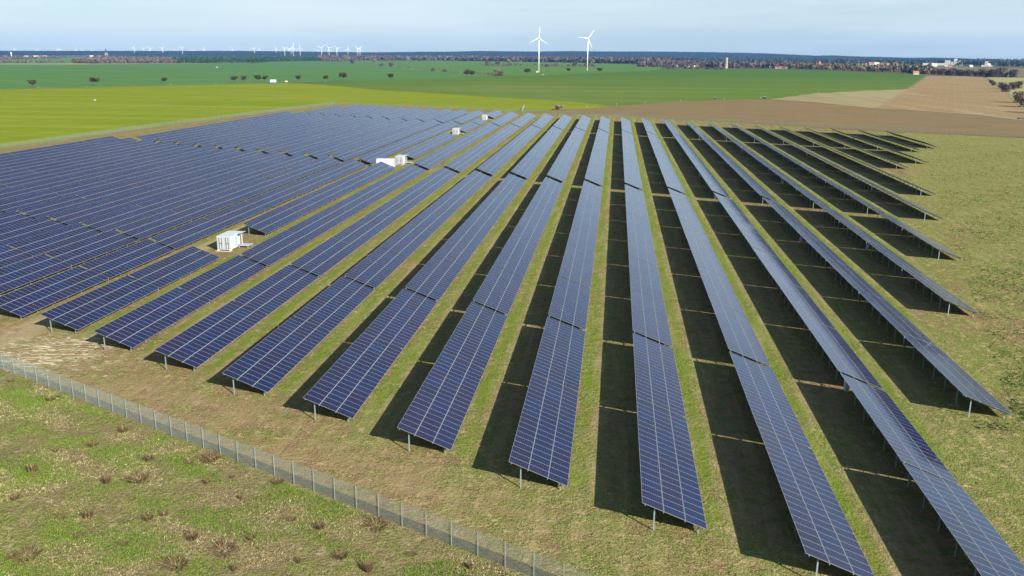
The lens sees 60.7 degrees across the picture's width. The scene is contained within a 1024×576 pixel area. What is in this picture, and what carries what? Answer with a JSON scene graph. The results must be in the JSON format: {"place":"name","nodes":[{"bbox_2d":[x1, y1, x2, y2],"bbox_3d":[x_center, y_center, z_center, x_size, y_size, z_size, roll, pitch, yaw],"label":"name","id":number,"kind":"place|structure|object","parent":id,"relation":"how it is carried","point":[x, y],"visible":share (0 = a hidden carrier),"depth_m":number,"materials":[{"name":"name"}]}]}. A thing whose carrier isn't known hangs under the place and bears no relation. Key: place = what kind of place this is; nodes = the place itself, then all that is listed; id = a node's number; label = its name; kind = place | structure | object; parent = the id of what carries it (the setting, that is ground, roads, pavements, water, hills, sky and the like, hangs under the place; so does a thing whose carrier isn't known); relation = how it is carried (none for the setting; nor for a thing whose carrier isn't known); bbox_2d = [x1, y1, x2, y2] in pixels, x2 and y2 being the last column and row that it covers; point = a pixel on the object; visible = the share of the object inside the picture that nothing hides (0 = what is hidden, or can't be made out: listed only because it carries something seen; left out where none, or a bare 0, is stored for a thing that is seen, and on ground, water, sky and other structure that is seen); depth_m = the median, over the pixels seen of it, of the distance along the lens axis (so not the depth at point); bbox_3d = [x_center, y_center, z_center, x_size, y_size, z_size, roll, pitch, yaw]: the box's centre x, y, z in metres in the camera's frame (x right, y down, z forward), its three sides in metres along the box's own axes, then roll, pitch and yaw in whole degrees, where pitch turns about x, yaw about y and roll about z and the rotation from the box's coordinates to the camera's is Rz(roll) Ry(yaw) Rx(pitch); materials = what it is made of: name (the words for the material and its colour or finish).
{"place":"outdoors","nodes":[
{"label":"outdoors","id":0,"kind":"place"},
{"bbox_2d":[0,57,88,62],"bbox_3d":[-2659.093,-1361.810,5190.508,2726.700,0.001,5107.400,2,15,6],"label":"distant green field","id":1,"kind":"structure","parent":0,"point":[67,59],"depth_m":4317.39,"materials":[{"name":"green plant"}]},
{"bbox_2d":[0,62,255,64],"bbox_3d":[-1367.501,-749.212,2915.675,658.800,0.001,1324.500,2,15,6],"label":"field margin","id":2,"kind":"object","parent":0,"point":[88,63],"visible":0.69,"depth_m":2801.30,"materials":[{"name":"green plant"}]},
{"bbox_2d":[0,61,495,88],"bbox_3d":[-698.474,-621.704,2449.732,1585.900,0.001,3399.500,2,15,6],"label":"bright green field","id":3,"kind":"structure","parent":0,"point":[48,76],"depth_m":1474.77,"materials":[{"name":"green plant"}]},
{"bbox_2d":[0,368,526,575],"bbox_3d":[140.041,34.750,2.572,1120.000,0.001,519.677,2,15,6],"label":"meadow","id":4,"kind":"structure","parent":0,"point":[388,551],"depth_m":65.81,"materials":[{"name":"green plant"}]},
{"bbox_2d":[7,541,45,567],"bbox_3d":[-33.450,18.385,60.133,2.522,0.416,3.090,9,17,31],"label":"dry weed clump","id":5,"kind":"object","parent":4,"relation":"on","point":[29,551],"visible":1,"depth_m":60.44,"materials":[{"name":"brown plant"}]},
{"bbox_2d":[120,471,154,483],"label":"dry weed clump","id":6,"kind":"object","parent":4,"relation":"on","point":[136,476],"visible":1,"depth_m":71.32,"materials":[{"name":"brown plant"}]},
{"bbox_2d":[158,551,192,573],"bbox_3d":[-22.821,18.695,59.218,2.515,0.382,3.044,-6,16,-21],"label":"dry weed clump","id":7,"kind":"object","parent":4,"relation":"on","point":[167,562],"visible":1,"depth_m":59.46,"materials":[{"name":"brown plant"}]},
{"bbox_2d":[206,537,238,557],"bbox_3d":[-20.218,18.217,61.182,2.520,0.310,3.075,4,15,14],"label":"dry weed clump","id":8,"kind":"object","parent":4,"relation":"on","point":[222,546],"visible":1,"depth_m":61.50,"materials":[{"name":"brown plant"}]},
{"bbox_2d":[362,515,389,534],"bbox_3d":[-10.039,17.410,64.416,2.517,0.295,3.060,-1,15,-4],"label":"dry weed clump","id":9,"kind":"object","parent":4,"relation":"on","point":[380,520],"visible":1,"depth_m":64.70,"materials":[{"name":"brown plant"}]},
{"bbox_2d":[0,83,607,148],"bbox_3d":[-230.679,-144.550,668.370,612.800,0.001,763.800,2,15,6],"label":"yellow green field","id":10,"kind":"structure","parent":0,"point":[34,114],"depth_m":612.24,"materials":[{"name":"plant"}]},
{"bbox_2d":[341,60,660,75],"bbox_3d":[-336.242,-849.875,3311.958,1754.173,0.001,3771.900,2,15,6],"label":"green field","id":11,"kind":"structure","parent":0,"point":[477,67],"depth_m":2481.87,"materials":[{"name":"green plant"}]},
{"bbox_2d":[0,51,1012,60],"bbox_3d":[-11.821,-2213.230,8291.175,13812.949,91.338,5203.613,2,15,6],"label":"hills","id":12,"kind":"structure","parent":0,"point":[698,55],"depth_m":9009.89,"materials":[{"name":"green plant"}]},
{"bbox_2d":[0,102,1023,575],"bbox_3d":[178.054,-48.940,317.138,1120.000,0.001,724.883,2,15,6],"label":"park grass","id":13,"kind":"structure","parent":0,"point":[540,506],"depth_m":98.84,"materials":[{"name":"green plant"}]},
{"bbox_2d":[0,136,118,158],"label":"solar panel row","id":14,"kind":"object","parent":13,"relation":"on","point":[52,148],"visible":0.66,"depth_m":303.27,"materials":[{"name":"blue"}]},
{"bbox_2d":[0,138,136,165],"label":"solar panel row","id":15,"kind":"object","parent":13,"relation":"on","point":[18,159],"visible":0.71,"depth_m":290.20,"materials":[{"name":"blue"}]},
{"bbox_2d":[0,139,155,172],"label":"solar panel row","id":16,"kind":"object","parent":13,"relation":"on","point":[37,162],"visible":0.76,"depth_m":278.50,"materials":[{"name":"blue"}]},
{"bbox_2d":[0,141,176,183],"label":"solar panel row","id":17,"kind":"object","parent":13,"relation":"on","point":[56,166],"visible":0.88,"depth_m":265.22,"materials":[{"name":"blue"}]},
{"bbox_2d":[0,143,196,189],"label":"solar panel row","id":18,"kind":"object","parent":13,"relation":"on","point":[33,178],"visible":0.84,"depth_m":252.72,"materials":[{"name":"blue"}]},
{"bbox_2d":[0,145,218,200],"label":"solar panel row","id":19,"kind":"object","parent":13,"relation":"on","point":[15,192],"visible":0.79,"depth_m":238.30,"materials":[{"name":"blue"}]},
{"bbox_2d":[0,147,241,213],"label":"solar panel row","id":20,"kind":"object","parent":13,"relation":"on","point":[14,204],"visible":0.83,"depth_m":224.48,"materials":[{"name":"blue"}]},
{"bbox_2d":[40,246,219,332],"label":"solar panel row","id":21,"kind":"object","parent":13,"relation":"on","point":[113,296],"visible":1,"depth_m":122.56,"materials":[{"name":"blue"}]},
{"bbox_2d":[0,149,264,228],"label":"solar panel row","id":22,"kind":"object","parent":13,"relation":"on","point":[11,218],"visible":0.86,"depth_m":210.64,"materials":[{"name":"blue"}]},
{"bbox_2d":[0,151,289,246],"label":"solar panel row","id":23,"kind":"object","parent":13,"relation":"on","point":[24,230],"visible":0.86,"depth_m":195.41,"materials":[{"name":"blue"}]},
{"bbox_2d":[0,153,314,267],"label":"solar panel row","id":24,"kind":"object","parent":13,"relation":"on","point":[39,244],"visible":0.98,"depth_m":179.85,"materials":[{"name":"blue"}]},
{"bbox_2d":[0,156,340,295],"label":"solar panel row","id":25,"kind":"object","parent":13,"relation":"on","point":[18,274],"visible":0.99,"depth_m":163.58,"materials":[{"name":"blue"}]},
{"bbox_2d":[0,159,366,319],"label":"solar panel row","id":26,"kind":"object","parent":13,"relation":"on","point":[29,299],"visible":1,"depth_m":147.79,"materials":[{"name":"blue"}]},
{"bbox_2d":[137,111,292,140],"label":"solar panel row","id":27,"kind":"object","parent":13,"relation":"on","point":[151,137],"visible":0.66,"depth_m":391.87,"materials":[{"name":"blue"}]},
{"bbox_2d":[154,112,307,141],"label":"solar panel row","id":28,"kind":"object","parent":13,"relation":"on","point":[170,138],"visible":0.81,"depth_m":386.19,"materials":[{"name":"blue"}]},
{"bbox_2d":[216,231,252,251],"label":"transformer cabin","id":29,"kind":"object","parent":13,"relation":"on","point":[228,240],"visible":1,"depth_m":154.04,"materials":[{"name":"white metal"}]},
{"bbox_2d":[173,113,321,143],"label":"solar panel row","id":30,"kind":"object","parent":13,"relation":"on","point":[192,140],"visible":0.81,"depth_m":379.25,"materials":[{"name":"blue"}]},
{"bbox_2d":[93,164,426,350],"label":"solar panel row","id":31,"kind":"object","parent":13,"relation":"on","point":[133,328],"visible":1,"depth_m":133.11,"materials":[{"name":"blue"}]},
{"bbox_2d":[194,114,337,146],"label":"solar panel row","id":32,"kind":"object","parent":13,"relation":"on","point":[212,141],"visible":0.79,"depth_m":372.40,"materials":[{"name":"blue"}]},
{"bbox_2d":[214,114,354,147],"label":"solar panel row","id":33,"kind":"object","parent":13,"relation":"on","point":[233,143],"visible":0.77,"depth_m":366.26,"materials":[{"name":"blue"}]},
{"bbox_2d":[236,115,371,150],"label":"solar panel row","id":34,"kind":"object","parent":13,"relation":"on","point":[257,144],"visible":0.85,"depth_m":359.12,"materials":[{"name":"blue"}]},
{"bbox_2d":[155,167,458,370],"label":"solar panel row","id":35,"kind":"object","parent":13,"relation":"on","point":[205,339],"visible":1,"depth_m":125.35,"materials":[{"name":"blue"}]},
{"bbox_2d":[243,162,395,235],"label":"solar panel row","id":36,"kind":"object","parent":13,"relation":"on","point":[271,221],"visible":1,"depth_m":198.25,"materials":[{"name":"blue"}]},
{"bbox_2d":[258,116,387,152],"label":"solar panel row","id":37,"kind":"object","parent":13,"relation":"on","point":[278,146],"visible":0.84,"depth_m":352.94,"materials":[{"name":"blue"}]},
{"bbox_2d":[319,105,364,114],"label":"solar panel row","id":38,"kind":"object","parent":13,"relation":"on","point":[341,109],"visible":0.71,"depth_m":517.27,"materials":[{"name":"blue"}]},
{"bbox_2d":[281,117,404,155],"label":"solar panel row","id":39,"kind":"object","parent":13,"relation":"on","point":[309,146],"visible":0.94,"depth_m":345.94,"materials":[{"name":"blue"}]},
{"bbox_2d":[222,170,490,395],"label":"solar panel row","id":40,"kind":"object","parent":13,"relation":"on","point":[277,355],"visible":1,"depth_m":116.97,"materials":[{"name":"blue"}]},
{"bbox_2d":[334,105,378,115],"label":"solar panel row","id":41,"kind":"object","parent":13,"relation":"on","point":[348,112],"visible":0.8,"depth_m":510.44,"materials":[{"name":"blue"}]},
{"bbox_2d":[305,118,422,157],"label":"solar panel row","id":42,"kind":"object","parent":13,"relation":"on","point":[327,150],"visible":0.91,"depth_m":339.56,"materials":[{"name":"blue"}]},
{"bbox_2d":[331,119,440,161],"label":"solar panel row","id":43,"kind":"object","parent":13,"relation":"on","point":[352,152],"visible":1,"depth_m":332.31,"materials":[{"name":"blue"}]},
{"bbox_2d":[366,106,406,117],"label":"solar panel row","id":44,"kind":"object","parent":13,"relation":"on","point":[385,112],"visible":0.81,"depth_m":497.24,"materials":[{"name":"blue"}]},
{"bbox_2d":[382,107,421,118],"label":"solar panel row","id":45,"kind":"object","parent":13,"relation":"on","point":[401,113],"visible":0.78,"depth_m":491.46,"materials":[{"name":"blue"}]},
{"bbox_2d":[358,120,459,164],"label":"solar panel row","id":46,"kind":"object","parent":13,"relation":"on","point":[371,157],"visible":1,"depth_m":326.32,"materials":[{"name":"blue"}]},
{"bbox_2d":[303,173,525,421],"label":"solar panel row","id":47,"kind":"object","parent":13,"relation":"on","point":[354,374],"visible":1,"depth_m":109.29,"materials":[{"name":"blue"}]},
{"bbox_2d":[401,132,456,158],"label":"solar panel row","id":48,"kind":"object","parent":13,"relation":"on","point":[415,152],"visible":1,"depth_m":317.96,"materials":[{"name":"blue"}]},
{"bbox_2d":[417,109,452,121],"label":"solar panel row","id":49,"kind":"object","parent":13,"relation":"on","point":[431,116],"visible":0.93,"depth_m":478.08,"materials":[{"name":"blue"}]},
{"bbox_2d":[414,123,499,168],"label":"solar panel row","id":50,"kind":"object","parent":13,"relation":"on","point":[431,160],"visible":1,"depth_m":312.05,"materials":[{"name":"blue"}]},
{"bbox_2d":[453,110,484,123],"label":"solar panel row","id":51,"kind":"object","parent":13,"relation":"on","point":[468,117],"visible":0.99,"depth_m":465.40,"materials":[{"name":"blue"}]},
{"bbox_2d":[397,177,562,453],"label":"solar panel row","id":52,"kind":"object","parent":13,"relation":"on","point":[436,411],"visible":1,"depth_m":101.24,"materials":[{"name":"photovoltaic glass"},{"name":"aluminium"},{"name":"galvanised steel"}]},
{"bbox_2d":[445,124,519,171],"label":"solar panel row","id":53,"kind":"object","parent":13,"relation":"on","point":[463,161],"visible":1,"depth_m":304.86,"materials":[{"name":"photovoltaic glass"},{"name":"aluminium"},{"name":"galvanised steel"}]},
{"bbox_2d":[478,125,540,174],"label":"solar panel row","id":54,"kind":"object","parent":13,"relation":"on","point":[496,162],"visible":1,"depth_m":298.21,"materials":[{"name":"photovoltaic glass"},{"name":"aluminium"},{"name":"galvanised steel"}]},
{"bbox_2d":[511,113,534,127],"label":"solar panel row","id":55,"kind":"object","parent":13,"relation":"on","point":[521,121],"visible":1,"depth_m":445.40,"materials":[{"name":"blue"}]},
{"bbox_2d":[511,126,562,178],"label":"solar panel row","id":56,"kind":"object","parent":13,"relation":"on","point":[527,164],"visible":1,"depth_m":291.14,"materials":[{"name":"blue"}]},
{"bbox_2d":[532,113,552,128],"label":"solar panel row","id":57,"kind":"object","parent":13,"relation":"on","point":[543,121],"visible":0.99,"depth_m":439.24,"materials":[{"name":"blue"}]},
{"bbox_2d":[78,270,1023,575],"bbox_3d":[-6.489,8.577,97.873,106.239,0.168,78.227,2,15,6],"label":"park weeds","id":58,"kind":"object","parent":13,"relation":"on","point":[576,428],"visible":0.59,"depth_m":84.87,"materials":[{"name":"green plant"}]},
{"bbox_2d":[509,180,601,489],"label":"solar panel row","id":59,"kind":"object","parent":13,"relation":"on","point":[548,416],"visible":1,"depth_m":93.44,"materials":[{"name":"photovoltaic glass"},{"name":"aluminium"},{"name":"galvanised steel"}]},
{"bbox_2d":[553,114,571,129],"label":"solar panel row","id":60,"kind":"object","parent":13,"relation":"on","point":[562,122],"visible":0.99,"depth_m":432.78,"materials":[{"name":"blue"}]},
{"bbox_2d":[547,127,584,181],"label":"solar panel row","id":61,"kind":"object","parent":13,"relation":"on","point":[560,168],"visible":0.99,"depth_m":284.63,"materials":[{"name":"blue"}]},
{"bbox_2d":[575,115,590,130],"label":"solar panel row","id":62,"kind":"object","parent":13,"relation":"on","point":[582,123],"visible":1,"depth_m":425.70,"materials":[{"name":"blue"}]},
{"bbox_2d":[585,129,608,186],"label":"solar panel row","id":63,"kind":"object","parent":13,"relation":"on","point":[595,170],"visible":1,"depth_m":276.88,"materials":[{"name":"blue"}]},
{"bbox_2d":[622,130,642,190],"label":"solar panel row","id":64,"kind":"object","parent":13,"relation":"on","point":[632,176],"visible":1,"depth_m":270.34,"materials":[{"name":"blue"}]},
{"bbox_2d":[625,184,706,532],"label":"solar panel row","id":65,"kind":"object","parent":13,"relation":"on","point":[666,463],"visible":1,"depth_m":85.39,"materials":[{"name":"photovoltaic glass"},{"name":"aluminium"},{"name":"galvanised steel"}]},
{"bbox_2d":[646,131,685,193],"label":"solar panel row","id":66,"kind":"object","parent":13,"relation":"on","point":[671,179],"visible":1,"depth_m":264.00,"materials":[{"name":"blue"}]},
{"bbox_2d":[672,133,730,198],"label":"solar panel row","id":67,"kind":"object","parent":13,"relation":"on","point":[712,182],"visible":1,"depth_m":256.17,"materials":[{"name":"photovoltaic glass"},{"name":"aluminium"},{"name":"galvanised steel"}]},
{"bbox_2d":[698,134,778,203],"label":"solar panel row","id":68,"kind":"object","parent":13,"relation":"on","point":[759,189],"visible":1,"depth_m":249.24,"materials":[{"name":"photovoltaic glass"},{"name":"aluminium"},{"name":"galvanised steel"}]},
{"bbox_2d":[668,188,873,575],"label":"solar panel row","id":69,"kind":"object","parent":13,"relation":"on","point":[823,529],"visible":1,"depth_m":77.51,"materials":[{"name":"photovoltaic glass"},{"name":"aluminium"},{"name":"galvanised steel"}]},
{"bbox_2d":[726,136,830,207],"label":"solar panel row","id":70,"kind":"object","parent":13,"relation":"on","point":[805,192],"visible":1,"depth_m":244.10,"materials":[{"name":"blue"}]},
{"bbox_2d":[755,138,884,212],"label":"solar panel row","id":71,"kind":"object","parent":13,"relation":"on","point":[852,195],"visible":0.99,"depth_m":235.24,"materials":[{"name":"blue"}]},
{"bbox_2d":[785,140,942,220],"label":"solar panel row","id":72,"kind":"object","parent":13,"relation":"on","point":[880,188],"visible":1,"depth_m":228.92,"materials":[{"name":"blue"}]},
{"bbox_2d":[714,193,1023,575],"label":"solar panel row","id":73,"kind":"object","parent":13,"relation":"on","point":[985,547],"visible":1,"depth_m":76.54,"materials":[{"name":"blue"}]},
{"bbox_2d":[816,142,935,195],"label":"solar panel row","id":74,"kind":"object","parent":13,"relation":"on","point":[854,159],"visible":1,"depth_m":253.59,"materials":[{"name":"blue"}]},
{"bbox_2d":[762,197,1012,418],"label":"solar panel row","id":75,"kind":"object","parent":13,"relation":"on","point":[961,380],"visible":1,"depth_m":108.64,"materials":[{"name":"blue"}]},
{"bbox_2d":[814,202,977,316],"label":"solar panel row","id":76,"kind":"object","parent":13,"relation":"on","point":[931,284],"visible":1,"depth_m":140.25,"materials":[{"name":"blue"}]},
{"bbox_2d":[871,208,961,259],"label":"solar panel row","id":77,"kind":"object","parent":13,"relation":"on","point":[917,234],"visible":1,"depth_m":163.13,"materials":[{"name":"blue"}]},
{"bbox_2d":[913,144,1023,430],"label":"weeds","id":78,"kind":"object","parent":13,"relation":"on","point":[1006,378],"visible":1,"depth_m":135.38,"materials":[{"name":"green plant"}]},
{"bbox_2d":[0,57,1023,575],"bbox_3d":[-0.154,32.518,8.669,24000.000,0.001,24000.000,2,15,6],"label":"ground","id":79,"kind":"structure","parent":0,"point":[730,67],"depth_m":2650.89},
{"bbox_2d":[0,55,88,58],"bbox_3d":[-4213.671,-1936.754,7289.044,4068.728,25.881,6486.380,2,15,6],"label":"woodland","id":80,"kind":"object","parent":79,"relation":"on","point":[31,57],"visible":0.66,"depth_m":4970.36,"materials":[{"name":"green plant"}]},
{"bbox_2d":[0,122,161,147],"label":"wire fence","id":81,"kind":"object","parent":79,"relation":"on","point":[107,130],"visible":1,"depth_m":357.19,"materials":[{"name":"grey metal"}]},
{"bbox_2d":[71,55,177,63],"bbox_3d":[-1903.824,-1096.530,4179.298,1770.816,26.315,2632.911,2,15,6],"label":"woodland","id":82,"kind":"object","parent":79,"relation":"on","point":[119,59],"visible":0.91,"depth_m":2979.70,"materials":[{"name":"green plant"}]},
{"bbox_2d":[171,55,320,62],"bbox_3d":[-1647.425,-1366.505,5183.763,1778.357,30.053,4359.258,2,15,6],"label":"pine wood","id":83,"kind":"object","parent":79,"relation":"on","point":[215,59],"visible":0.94,"depth_m":3830.68,"materials":[{"name":"green plant"}]},
{"bbox_2d":[162,102,334,125],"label":"wire fence","id":84,"kind":"object","parent":79,"relation":"on","point":[244,114],"visible":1,"depth_m":482.06,"materials":[{"name":"grey metal"}]},
{"bbox_2d":[0,353,595,575],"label":"wire fence","id":85,"kind":"object","parent":79,"relation":"on","point":[399,518],"visible":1,"depth_m":71.55,"materials":[{"name":"grey metal"}]},
{"bbox_2d":[350,106,392,116],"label":"solar panel row","id":86,"kind":"object","parent":79,"relation":"on","point":[366,112],"visible":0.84,"depth_m":503.71,"materials":[{"name":"blue"}]},
{"bbox_2d":[400,108,436,119],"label":"solar panel row","id":87,"kind":"object","parent":79,"relation":"on","point":[418,114],"visible":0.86,"depth_m":485.40,"materials":[{"name":"blue"}]},
{"bbox_2d":[435,109,469,123],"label":"solar panel row","id":88,"kind":"object","parent":79,"relation":"on","point":[451,116],"visible":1,"depth_m":472.67,"materials":[{"name":"blue"}]},
{"bbox_2d":[317,54,674,63],"bbox_3d":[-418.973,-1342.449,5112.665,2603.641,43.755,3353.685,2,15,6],"label":"woodland","id":89,"kind":"object","parent":79,"relation":"on","point":[609,59],"visible":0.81,"depth_m":4622.19,"materials":[{"name":"green plant"}]},
{"bbox_2d":[491,112,517,126],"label":"solar panel row","id":90,"kind":"object","parent":79,"relation":"on","point":[503,119],"visible":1,"depth_m":452.52,"materials":[{"name":"blue"}]},
{"bbox_2d":[94,54,1023,65],"bbox_3d":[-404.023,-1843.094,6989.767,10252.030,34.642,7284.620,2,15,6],"label":"woodland","id":91,"kind":"object","parent":79,"relation":"on","point":[1001,62],"visible":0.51,"depth_m":4472.51,"materials":[{"name":"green plant"}]},
{"bbox_2d":[637,59,696,66],"bbox_3d":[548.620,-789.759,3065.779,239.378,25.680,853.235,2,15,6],"label":"copse","id":92,"kind":"object","parent":79,"relation":"on","point":[663,63],"visible":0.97,"depth_m":2678.31,"materials":[{"name":"green plant"}]},
{"bbox_2d":[699,61,794,68],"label":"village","id":93,"kind":"object","parent":79,"relation":"on","point":[711,64],"visible":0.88,"depth_m":2505.25,"materials":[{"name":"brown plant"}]},
{"bbox_2d":[781,62,935,73],"bbox_3d":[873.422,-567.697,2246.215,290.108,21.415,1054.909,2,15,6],"label":"woodland","id":94,"kind":"object","parent":79,"relation":"on","point":[921,69],"visible":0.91,"depth_m":2114.38,"materials":[{"name":"brown plant"}]},
{"bbox_2d":[0,0,1023,59],"label":"sky","id":95,"kind":"structure","parent":0,"point":[971,29],"materials":[{"name":"blue"}]},
{"bbox_2d":[305,69,925,105],"bbox_3d":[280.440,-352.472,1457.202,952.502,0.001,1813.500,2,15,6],"label":"olive green field","id":96,"kind":"structure","parent":0,"point":[647,87],"depth_m":1019.36,"materials":[{"name":"green plant"}]},
{"bbox_2d":[524,99,1023,137],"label":"ploughed field","id":97,"kind":"structure","parent":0,"point":[778,111],"depth_m":509.21,"materials":[{"name":"brown soil"}]},
{"bbox_2d":[775,89,905,107],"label":"stubble field","id":98,"kind":"structure","parent":0,"point":[872,98],"depth_m":736.96,"materials":[{"name":"beige plant"}]},
{"bbox_2d":[776,99,1021,119],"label":"dirt path","id":99,"kind":"structure","parent":0,"point":[906,109],"depth_m":563.22,"materials":[{"name":"brown soil"}]},
{"bbox_2d":[845,66,1023,76],"bbox_3d":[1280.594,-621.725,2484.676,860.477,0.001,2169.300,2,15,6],"label":"fallow field","id":100,"kind":"structure","parent":0,"point":[1021,72],"depth_m":2480.07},
{"bbox_2d":[875,76,1023,119],"bbox_3d":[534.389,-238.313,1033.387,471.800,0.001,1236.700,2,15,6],"label":"ploughed field","id":101,"kind":"structure","parent":0,"point":[969,95],"depth_m":730.76,"materials":[{"name":"soil"}]},
{"bbox_2d":[985,77,1023,107],"bbox_3d":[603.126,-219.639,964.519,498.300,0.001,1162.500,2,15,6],"label":"pale meadow","id":102,"kind":"structure","parent":0,"point":[1007,80],"depth_m":1304.32,"materials":[{"name":"beige plant"}]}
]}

